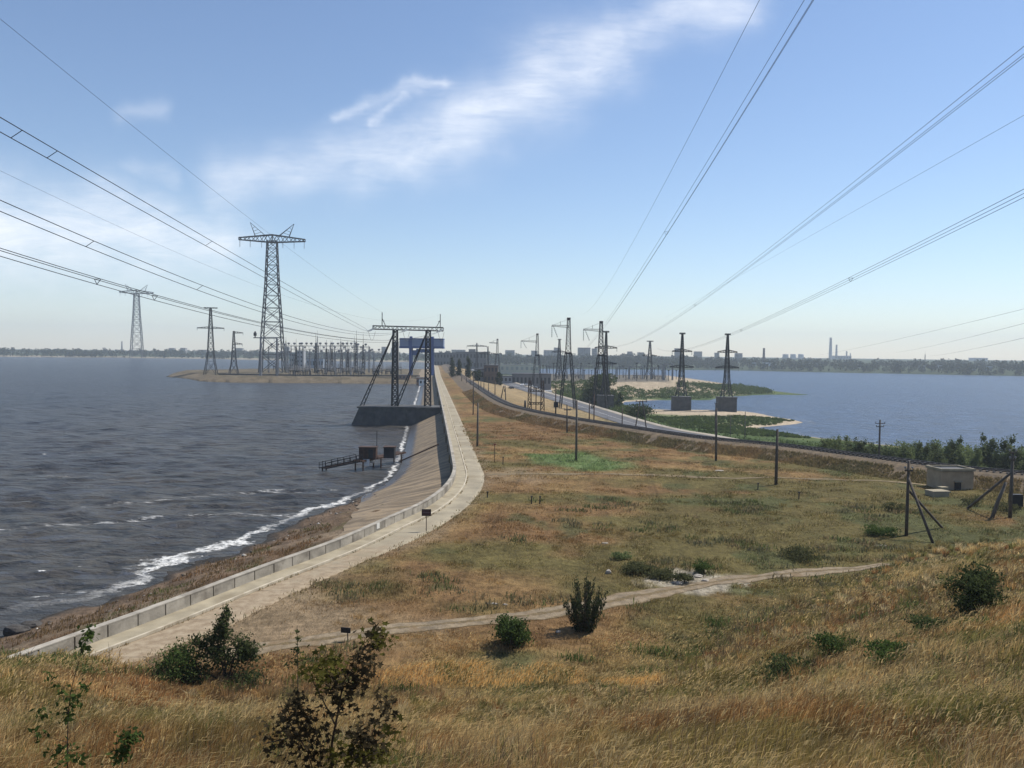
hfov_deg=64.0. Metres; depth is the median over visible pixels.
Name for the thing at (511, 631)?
leafy shrub
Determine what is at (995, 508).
prop pole
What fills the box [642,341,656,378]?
lattice pylon
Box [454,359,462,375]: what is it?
poplar tree
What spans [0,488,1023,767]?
tall dry grass
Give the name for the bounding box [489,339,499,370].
anchor tower
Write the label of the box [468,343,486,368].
lattice pylon
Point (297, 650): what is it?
tall weed
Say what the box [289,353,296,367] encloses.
control block
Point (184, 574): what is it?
beach rubble
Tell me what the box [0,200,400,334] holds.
power line
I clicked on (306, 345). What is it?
busbar portal
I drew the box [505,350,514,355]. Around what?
apartment block
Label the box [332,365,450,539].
slope paving
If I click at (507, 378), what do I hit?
shed
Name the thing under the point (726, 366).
lattice pylon
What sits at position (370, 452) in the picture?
door
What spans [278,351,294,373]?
busbar portal
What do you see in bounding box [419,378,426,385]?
shed
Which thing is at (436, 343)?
gantry crane
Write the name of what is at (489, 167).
sky
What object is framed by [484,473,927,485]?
footpath
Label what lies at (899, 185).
overhead wire
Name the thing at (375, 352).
busbar portal
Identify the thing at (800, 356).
cooling tower
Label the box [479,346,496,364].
lattice pylon
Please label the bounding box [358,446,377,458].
cabin
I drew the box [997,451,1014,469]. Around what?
young tree
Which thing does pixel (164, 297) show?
power line
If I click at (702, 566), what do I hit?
bush
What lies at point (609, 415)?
highway
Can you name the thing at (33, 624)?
rock
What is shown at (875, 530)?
bush
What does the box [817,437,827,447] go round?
young tree
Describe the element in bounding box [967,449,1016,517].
utility pole
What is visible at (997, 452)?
young tree
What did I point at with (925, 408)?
river water
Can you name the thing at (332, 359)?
lightning mast
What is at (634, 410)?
wide bush
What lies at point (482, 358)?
power station
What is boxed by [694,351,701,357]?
apartment block
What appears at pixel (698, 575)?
rock
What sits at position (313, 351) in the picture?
busbar portal
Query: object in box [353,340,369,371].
busbar portal
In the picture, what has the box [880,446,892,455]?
young tree
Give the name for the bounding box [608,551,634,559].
bush
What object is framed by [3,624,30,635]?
rock
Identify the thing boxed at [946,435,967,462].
young tree
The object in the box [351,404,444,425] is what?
pier
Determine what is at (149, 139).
overhead wire
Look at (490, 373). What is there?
pump house
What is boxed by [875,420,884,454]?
utility pole
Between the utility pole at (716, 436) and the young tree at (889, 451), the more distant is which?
the young tree at (889, 451)
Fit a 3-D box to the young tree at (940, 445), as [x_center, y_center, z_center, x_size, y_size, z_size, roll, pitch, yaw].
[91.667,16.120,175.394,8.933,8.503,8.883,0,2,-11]
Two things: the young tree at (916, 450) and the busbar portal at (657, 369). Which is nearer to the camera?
the young tree at (916, 450)
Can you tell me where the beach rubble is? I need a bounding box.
[36,477,400,628]
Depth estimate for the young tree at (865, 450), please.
162.25 m
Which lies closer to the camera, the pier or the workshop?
the pier
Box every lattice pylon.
[197,307,224,374]
[228,331,242,373]
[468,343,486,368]
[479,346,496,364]
[552,339,564,380]
[594,331,616,394]
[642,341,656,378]
[669,333,693,396]
[715,333,738,396]
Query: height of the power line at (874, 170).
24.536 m
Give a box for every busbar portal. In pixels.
[253,331,277,375]
[268,343,288,372]
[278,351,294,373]
[285,341,303,371]
[290,347,309,369]
[299,342,318,371]
[309,350,325,374]
[317,331,334,372]
[329,343,345,371]
[335,350,351,374]
[340,340,357,371]
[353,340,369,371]
[359,349,374,374]
[368,348,382,370]
[546,366,559,378]
[566,365,580,378]
[582,366,594,378]
[616,367,629,378]
[628,366,642,377]
[650,367,662,379]
[663,364,672,379]
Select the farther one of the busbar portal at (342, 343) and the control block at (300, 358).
the control block at (300, 358)
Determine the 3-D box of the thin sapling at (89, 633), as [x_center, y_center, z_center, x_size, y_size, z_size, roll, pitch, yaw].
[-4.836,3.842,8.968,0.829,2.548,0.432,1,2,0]
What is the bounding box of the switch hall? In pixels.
[306,358,323,367]
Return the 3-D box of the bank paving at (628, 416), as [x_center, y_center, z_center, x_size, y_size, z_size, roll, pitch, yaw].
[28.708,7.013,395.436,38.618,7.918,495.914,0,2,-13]
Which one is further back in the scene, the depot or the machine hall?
the machine hall
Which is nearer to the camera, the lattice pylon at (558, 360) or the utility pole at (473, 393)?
the utility pole at (473, 393)
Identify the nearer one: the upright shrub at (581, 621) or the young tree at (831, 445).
the upright shrub at (581, 621)
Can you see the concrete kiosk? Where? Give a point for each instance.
(955, 477)
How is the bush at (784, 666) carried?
on the ground at (280, 621)
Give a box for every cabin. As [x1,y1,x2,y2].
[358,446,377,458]
[383,446,395,457]
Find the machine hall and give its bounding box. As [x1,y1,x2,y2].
[434,352,455,365]
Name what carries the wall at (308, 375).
on the ground at (280, 621)
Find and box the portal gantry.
[360,312,443,406]
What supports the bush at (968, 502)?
on the ground at (280, 621)
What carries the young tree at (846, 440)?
on the ground at (280, 621)
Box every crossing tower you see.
[119,284,153,357]
[238,222,305,372]
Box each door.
[368,450,372,458]
[389,449,392,457]
[954,482,960,489]
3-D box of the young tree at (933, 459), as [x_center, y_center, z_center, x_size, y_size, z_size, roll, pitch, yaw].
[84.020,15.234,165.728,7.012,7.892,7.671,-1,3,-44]
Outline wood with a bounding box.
[0,347,1023,374]
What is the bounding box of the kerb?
[84,379,466,656]
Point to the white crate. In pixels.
(367, 463)
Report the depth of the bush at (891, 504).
84.55 m
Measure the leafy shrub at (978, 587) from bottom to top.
2.518 m
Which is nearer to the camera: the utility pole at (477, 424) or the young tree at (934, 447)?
the utility pole at (477, 424)
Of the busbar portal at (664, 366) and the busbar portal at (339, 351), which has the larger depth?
the busbar portal at (664, 366)
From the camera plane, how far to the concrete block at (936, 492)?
94.63 m
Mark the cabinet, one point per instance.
(1018, 499)
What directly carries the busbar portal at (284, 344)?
on the ground at (280, 621)
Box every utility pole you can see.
[473,373,473,414]
[476,403,478,445]
[564,404,570,432]
[575,400,577,460]
[593,394,594,419]
[715,408,716,460]
[774,429,778,484]
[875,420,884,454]
[904,461,943,542]
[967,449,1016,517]
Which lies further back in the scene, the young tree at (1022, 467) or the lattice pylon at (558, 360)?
the lattice pylon at (558, 360)
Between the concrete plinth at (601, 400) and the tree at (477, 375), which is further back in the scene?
the tree at (477, 375)
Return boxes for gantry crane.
[399,336,444,374]
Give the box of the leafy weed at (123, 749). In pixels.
[101,726,144,767]
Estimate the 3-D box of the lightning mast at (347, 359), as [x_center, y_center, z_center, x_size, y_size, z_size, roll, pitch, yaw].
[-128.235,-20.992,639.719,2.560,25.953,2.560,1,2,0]
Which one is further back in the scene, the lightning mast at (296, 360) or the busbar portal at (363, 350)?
the lightning mast at (296, 360)
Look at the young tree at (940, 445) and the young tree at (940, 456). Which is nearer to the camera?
the young tree at (940, 456)
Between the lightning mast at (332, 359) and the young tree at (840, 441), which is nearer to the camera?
the young tree at (840, 441)
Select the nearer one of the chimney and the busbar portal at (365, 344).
the busbar portal at (365, 344)
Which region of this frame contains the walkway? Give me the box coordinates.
[68,366,465,655]
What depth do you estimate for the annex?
474.12 m
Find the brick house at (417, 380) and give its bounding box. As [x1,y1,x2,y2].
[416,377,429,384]
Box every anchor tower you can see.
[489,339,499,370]
[521,333,541,388]
[551,318,575,408]
[583,321,608,408]
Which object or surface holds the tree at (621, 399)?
on the ground at (280, 621)
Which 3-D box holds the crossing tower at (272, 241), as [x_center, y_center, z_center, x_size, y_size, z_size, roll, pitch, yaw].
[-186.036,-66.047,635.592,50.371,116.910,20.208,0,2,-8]
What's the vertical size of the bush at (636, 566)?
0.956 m
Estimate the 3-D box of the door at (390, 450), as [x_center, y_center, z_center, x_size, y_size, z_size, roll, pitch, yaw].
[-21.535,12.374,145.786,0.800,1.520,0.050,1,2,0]
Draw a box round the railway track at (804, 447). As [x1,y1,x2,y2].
[448,365,1023,474]
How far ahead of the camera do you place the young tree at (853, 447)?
163.50 m
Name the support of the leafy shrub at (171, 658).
on the ground at (280, 621)
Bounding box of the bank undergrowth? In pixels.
[551,379,874,450]
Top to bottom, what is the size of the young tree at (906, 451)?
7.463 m
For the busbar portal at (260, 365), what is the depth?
559.39 m
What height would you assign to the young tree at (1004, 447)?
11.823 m
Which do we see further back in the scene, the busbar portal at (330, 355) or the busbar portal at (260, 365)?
the busbar portal at (330, 355)
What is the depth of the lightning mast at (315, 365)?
638.92 m
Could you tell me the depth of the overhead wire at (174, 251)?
70.29 m
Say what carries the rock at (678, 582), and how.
on the ground at (280, 621)
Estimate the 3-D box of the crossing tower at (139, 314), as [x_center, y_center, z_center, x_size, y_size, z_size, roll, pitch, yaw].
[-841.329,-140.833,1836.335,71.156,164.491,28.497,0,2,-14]
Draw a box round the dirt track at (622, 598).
[225,563,891,658]
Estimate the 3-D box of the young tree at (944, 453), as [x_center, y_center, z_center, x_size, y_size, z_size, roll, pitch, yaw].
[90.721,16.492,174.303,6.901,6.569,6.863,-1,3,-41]
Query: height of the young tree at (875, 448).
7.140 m
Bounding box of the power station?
[456,352,487,368]
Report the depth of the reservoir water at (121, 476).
147.09 m
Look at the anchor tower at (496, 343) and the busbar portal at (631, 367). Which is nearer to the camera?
the anchor tower at (496, 343)
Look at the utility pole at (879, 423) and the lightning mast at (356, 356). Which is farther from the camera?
the lightning mast at (356, 356)
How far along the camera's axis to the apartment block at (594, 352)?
1978.37 m
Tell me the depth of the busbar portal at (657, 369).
649.64 m
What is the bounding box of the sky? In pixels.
[0,0,1023,360]
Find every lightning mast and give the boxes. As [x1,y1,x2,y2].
[294,348,297,368]
[314,344,317,372]
[325,340,327,371]
[330,349,333,370]
[340,350,342,370]
[346,350,349,373]
[354,330,357,372]
[361,345,364,373]
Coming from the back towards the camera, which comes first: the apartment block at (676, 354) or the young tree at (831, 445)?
the apartment block at (676, 354)
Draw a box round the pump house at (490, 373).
[483,365,498,384]
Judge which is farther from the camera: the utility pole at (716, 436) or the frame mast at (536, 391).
the frame mast at (536, 391)
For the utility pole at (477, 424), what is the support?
on the ground at (280, 621)
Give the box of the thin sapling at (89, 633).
[28,624,99,767]
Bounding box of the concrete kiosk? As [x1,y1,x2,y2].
[925,465,975,489]
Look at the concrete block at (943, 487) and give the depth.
97.88 m
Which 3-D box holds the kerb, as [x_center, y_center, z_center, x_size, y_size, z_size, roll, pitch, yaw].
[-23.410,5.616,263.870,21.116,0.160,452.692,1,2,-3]
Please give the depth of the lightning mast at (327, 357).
689.26 m
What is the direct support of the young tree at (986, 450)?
on the ground at (280, 621)
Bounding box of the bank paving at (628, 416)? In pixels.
[514,382,735,438]
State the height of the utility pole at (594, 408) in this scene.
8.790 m
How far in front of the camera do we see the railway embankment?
135.01 m
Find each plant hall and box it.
[832,356,850,358]
[968,358,987,360]
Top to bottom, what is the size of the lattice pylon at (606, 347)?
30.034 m
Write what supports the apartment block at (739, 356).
on the ground at (280, 621)
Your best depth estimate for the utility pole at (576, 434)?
121.99 m
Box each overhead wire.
[3,21,375,308]
[14,177,436,320]
[609,1,758,282]
[690,115,1023,303]
[822,309,1021,354]
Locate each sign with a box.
[341,627,350,639]
[422,509,430,530]
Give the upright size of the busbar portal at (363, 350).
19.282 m
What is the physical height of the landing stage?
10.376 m
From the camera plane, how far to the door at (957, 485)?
99.39 m
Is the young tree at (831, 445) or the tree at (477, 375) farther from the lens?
the tree at (477, 375)
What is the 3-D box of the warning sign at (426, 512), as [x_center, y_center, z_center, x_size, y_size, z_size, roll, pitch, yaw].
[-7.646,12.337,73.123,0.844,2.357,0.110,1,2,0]
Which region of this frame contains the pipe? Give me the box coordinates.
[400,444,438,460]
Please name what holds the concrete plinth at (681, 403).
on the ground at (280, 621)
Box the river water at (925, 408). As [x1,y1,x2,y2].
[539,369,1023,454]
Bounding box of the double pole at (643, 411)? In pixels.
[635,400,646,427]
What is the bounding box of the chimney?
[829,337,831,358]
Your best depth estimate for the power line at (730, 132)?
74.05 m
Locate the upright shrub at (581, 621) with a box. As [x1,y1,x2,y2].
[562,573,609,633]
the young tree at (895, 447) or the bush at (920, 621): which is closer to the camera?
the bush at (920, 621)
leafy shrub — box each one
[142,636,210,682]
[173,600,275,688]
[489,611,537,647]
[933,556,1018,615]
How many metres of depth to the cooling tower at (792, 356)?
2889.14 m
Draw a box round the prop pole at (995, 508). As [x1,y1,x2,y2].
[990,482,1006,517]
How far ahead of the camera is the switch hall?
829.86 m
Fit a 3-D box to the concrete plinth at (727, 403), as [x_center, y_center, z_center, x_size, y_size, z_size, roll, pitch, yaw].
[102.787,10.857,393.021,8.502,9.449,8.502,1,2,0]
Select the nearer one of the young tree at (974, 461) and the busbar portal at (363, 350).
the young tree at (974, 461)
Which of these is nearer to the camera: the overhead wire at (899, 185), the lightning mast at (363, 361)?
the overhead wire at (899, 185)
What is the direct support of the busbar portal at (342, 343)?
on the ground at (280, 621)
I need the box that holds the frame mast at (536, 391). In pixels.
[527,380,544,410]
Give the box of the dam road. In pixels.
[98,365,483,663]
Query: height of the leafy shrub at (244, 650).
4.091 m
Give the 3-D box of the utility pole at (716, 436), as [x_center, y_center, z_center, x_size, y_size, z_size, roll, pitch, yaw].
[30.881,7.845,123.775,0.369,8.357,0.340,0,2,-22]
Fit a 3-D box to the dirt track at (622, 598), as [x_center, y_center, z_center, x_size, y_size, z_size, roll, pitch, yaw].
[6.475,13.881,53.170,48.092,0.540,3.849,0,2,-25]
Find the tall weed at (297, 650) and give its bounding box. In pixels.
[281,629,312,711]
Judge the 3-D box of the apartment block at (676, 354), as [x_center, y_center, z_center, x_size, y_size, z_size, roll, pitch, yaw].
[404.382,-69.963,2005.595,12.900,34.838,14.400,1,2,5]
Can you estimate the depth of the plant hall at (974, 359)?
2898.22 m
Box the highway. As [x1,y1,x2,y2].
[471,369,712,436]
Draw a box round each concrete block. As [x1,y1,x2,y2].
[924,489,950,496]
[937,486,948,489]
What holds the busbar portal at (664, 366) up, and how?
on the ground at (280, 621)
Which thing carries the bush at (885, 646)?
on the ground at (280, 621)
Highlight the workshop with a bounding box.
[395,375,410,379]
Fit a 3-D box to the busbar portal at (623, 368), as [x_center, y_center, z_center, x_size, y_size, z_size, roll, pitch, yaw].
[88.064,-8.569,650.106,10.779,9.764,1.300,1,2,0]
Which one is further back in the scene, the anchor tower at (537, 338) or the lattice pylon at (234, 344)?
the lattice pylon at (234, 344)
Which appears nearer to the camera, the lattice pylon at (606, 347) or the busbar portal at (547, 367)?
the lattice pylon at (606, 347)
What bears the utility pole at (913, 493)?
on the ground at (280, 621)
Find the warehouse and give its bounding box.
[489,364,538,373]
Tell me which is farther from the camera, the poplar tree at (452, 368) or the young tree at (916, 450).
the poplar tree at (452, 368)
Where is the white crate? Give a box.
[363,459,369,465]
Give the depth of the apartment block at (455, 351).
2048.58 m
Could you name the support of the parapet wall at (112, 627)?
on the ground at (280, 621)
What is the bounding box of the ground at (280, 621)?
[0,349,1023,767]
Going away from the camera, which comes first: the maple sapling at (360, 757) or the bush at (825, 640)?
the maple sapling at (360, 757)
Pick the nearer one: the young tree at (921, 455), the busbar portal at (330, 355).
the young tree at (921, 455)
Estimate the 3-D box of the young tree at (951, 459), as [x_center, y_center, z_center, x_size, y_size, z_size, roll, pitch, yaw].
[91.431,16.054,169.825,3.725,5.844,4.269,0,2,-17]
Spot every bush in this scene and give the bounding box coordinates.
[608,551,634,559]
[617,560,659,574]
[618,403,656,418]
[644,566,677,580]
[672,572,693,582]
[692,560,714,573]
[756,650,816,689]
[769,543,837,563]
[802,629,867,658]
[856,638,923,668]
[860,523,901,536]
[880,502,905,510]
[900,613,954,633]
[958,495,990,505]
[990,501,1023,512]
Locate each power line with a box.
[0,117,367,330]
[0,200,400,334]
[0,248,437,341]
[578,0,813,355]
[611,46,1023,346]
[658,189,1023,350]
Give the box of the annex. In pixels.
[474,369,483,381]
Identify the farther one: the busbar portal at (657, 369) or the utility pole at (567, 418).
the busbar portal at (657, 369)
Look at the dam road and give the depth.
58.57 m
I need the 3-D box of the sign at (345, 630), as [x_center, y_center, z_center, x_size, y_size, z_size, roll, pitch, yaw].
[-9.120,13.833,44.977,0.560,0.959,0.100,1,2,12]
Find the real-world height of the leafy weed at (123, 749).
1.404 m
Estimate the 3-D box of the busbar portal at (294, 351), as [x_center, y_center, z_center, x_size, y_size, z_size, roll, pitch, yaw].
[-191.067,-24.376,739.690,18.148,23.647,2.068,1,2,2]
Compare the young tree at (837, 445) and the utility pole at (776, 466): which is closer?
the utility pole at (776, 466)
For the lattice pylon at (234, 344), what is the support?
on the ground at (280, 621)
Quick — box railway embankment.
[441,364,1023,493]
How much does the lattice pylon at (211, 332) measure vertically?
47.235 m
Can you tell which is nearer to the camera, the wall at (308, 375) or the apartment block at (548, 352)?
the wall at (308, 375)
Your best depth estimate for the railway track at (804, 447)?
135.70 m
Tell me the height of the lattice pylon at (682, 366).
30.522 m
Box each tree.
[449,357,455,376]
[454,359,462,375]
[463,356,472,377]
[472,370,481,380]
[496,372,502,384]
[578,373,618,405]
[612,390,624,405]
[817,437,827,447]
[824,436,842,449]
[831,439,841,449]
[832,434,846,450]
[842,435,852,450]
[843,437,867,453]
[854,439,871,453]
[866,441,881,454]
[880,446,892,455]
[881,444,898,456]
[890,439,911,457]
[896,442,919,459]
[913,440,932,460]
[913,442,920,456]
[917,442,939,462]
[927,437,947,463]
[927,439,949,455]
[933,448,947,463]
[939,448,950,462]
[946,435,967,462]
[947,448,957,463]
[953,448,969,465]
[955,440,974,465]
[967,444,991,467]
[969,433,999,468]
[979,445,1002,467]
[995,433,1023,469]
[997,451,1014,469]
[1014,454,1023,470]
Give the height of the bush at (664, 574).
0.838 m
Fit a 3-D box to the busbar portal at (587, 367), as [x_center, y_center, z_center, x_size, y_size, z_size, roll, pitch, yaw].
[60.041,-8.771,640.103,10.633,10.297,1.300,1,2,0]
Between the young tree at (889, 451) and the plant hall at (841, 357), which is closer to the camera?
the young tree at (889, 451)
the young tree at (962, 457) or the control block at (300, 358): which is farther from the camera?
the control block at (300, 358)
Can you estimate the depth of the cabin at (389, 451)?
145.79 m
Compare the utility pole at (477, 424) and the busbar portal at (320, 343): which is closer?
the utility pole at (477, 424)
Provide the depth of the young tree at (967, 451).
178.92 m
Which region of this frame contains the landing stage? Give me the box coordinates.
[319,440,405,470]
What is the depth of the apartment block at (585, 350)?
1948.43 m
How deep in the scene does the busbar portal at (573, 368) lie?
649.55 m
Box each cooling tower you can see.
[790,354,796,358]
[797,354,803,358]
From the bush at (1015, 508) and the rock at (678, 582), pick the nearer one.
the rock at (678, 582)
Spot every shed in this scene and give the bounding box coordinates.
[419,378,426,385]
[501,375,511,382]
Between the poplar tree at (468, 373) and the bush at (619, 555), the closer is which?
the bush at (619, 555)
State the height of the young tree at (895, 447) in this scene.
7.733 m
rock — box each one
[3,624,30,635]
[20,620,41,628]
[673,581,683,584]
[694,574,702,577]
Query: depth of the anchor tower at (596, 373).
304.01 m
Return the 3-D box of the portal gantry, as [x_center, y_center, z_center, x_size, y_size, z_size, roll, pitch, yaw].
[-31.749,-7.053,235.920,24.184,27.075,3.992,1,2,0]
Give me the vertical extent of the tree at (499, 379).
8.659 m
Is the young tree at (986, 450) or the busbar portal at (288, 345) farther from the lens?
the busbar portal at (288, 345)
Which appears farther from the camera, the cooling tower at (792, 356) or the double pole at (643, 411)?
the cooling tower at (792, 356)
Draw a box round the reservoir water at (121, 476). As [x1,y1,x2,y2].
[0,357,428,636]
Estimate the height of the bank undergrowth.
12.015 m
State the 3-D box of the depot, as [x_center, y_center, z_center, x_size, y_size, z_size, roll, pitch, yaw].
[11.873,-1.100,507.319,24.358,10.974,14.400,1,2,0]
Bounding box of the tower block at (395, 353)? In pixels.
[394,342,398,365]
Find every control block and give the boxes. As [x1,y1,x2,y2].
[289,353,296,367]
[297,350,305,367]
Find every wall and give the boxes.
[9,365,455,657]
[218,373,419,376]
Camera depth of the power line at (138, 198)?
67.07 m
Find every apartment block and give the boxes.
[451,350,465,352]
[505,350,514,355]
[544,350,559,355]
[578,348,590,357]
[592,348,597,355]
[674,348,679,357]
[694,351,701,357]
[734,353,742,359]
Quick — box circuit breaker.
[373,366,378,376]
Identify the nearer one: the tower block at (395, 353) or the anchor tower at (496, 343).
the anchor tower at (496, 343)
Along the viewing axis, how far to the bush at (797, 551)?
64.76 m
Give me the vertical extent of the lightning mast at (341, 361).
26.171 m
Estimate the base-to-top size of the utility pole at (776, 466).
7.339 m
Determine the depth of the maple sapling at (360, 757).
9.47 m
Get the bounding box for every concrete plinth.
[596,395,613,408]
[671,396,691,410]
[715,396,737,411]
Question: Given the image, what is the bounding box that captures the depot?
[512,373,550,389]
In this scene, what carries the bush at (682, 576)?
on the ground at (280, 621)
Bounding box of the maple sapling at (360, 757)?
[251,617,406,767]
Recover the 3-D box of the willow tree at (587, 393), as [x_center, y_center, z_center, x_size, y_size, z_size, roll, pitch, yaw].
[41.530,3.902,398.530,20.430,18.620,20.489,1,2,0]
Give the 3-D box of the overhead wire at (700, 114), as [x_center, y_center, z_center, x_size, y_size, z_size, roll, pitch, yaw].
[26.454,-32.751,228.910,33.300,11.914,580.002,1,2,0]
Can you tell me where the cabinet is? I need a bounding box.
[1008,494,1023,508]
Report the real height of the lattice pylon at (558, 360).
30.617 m
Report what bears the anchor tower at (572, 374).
on the ground at (280, 621)

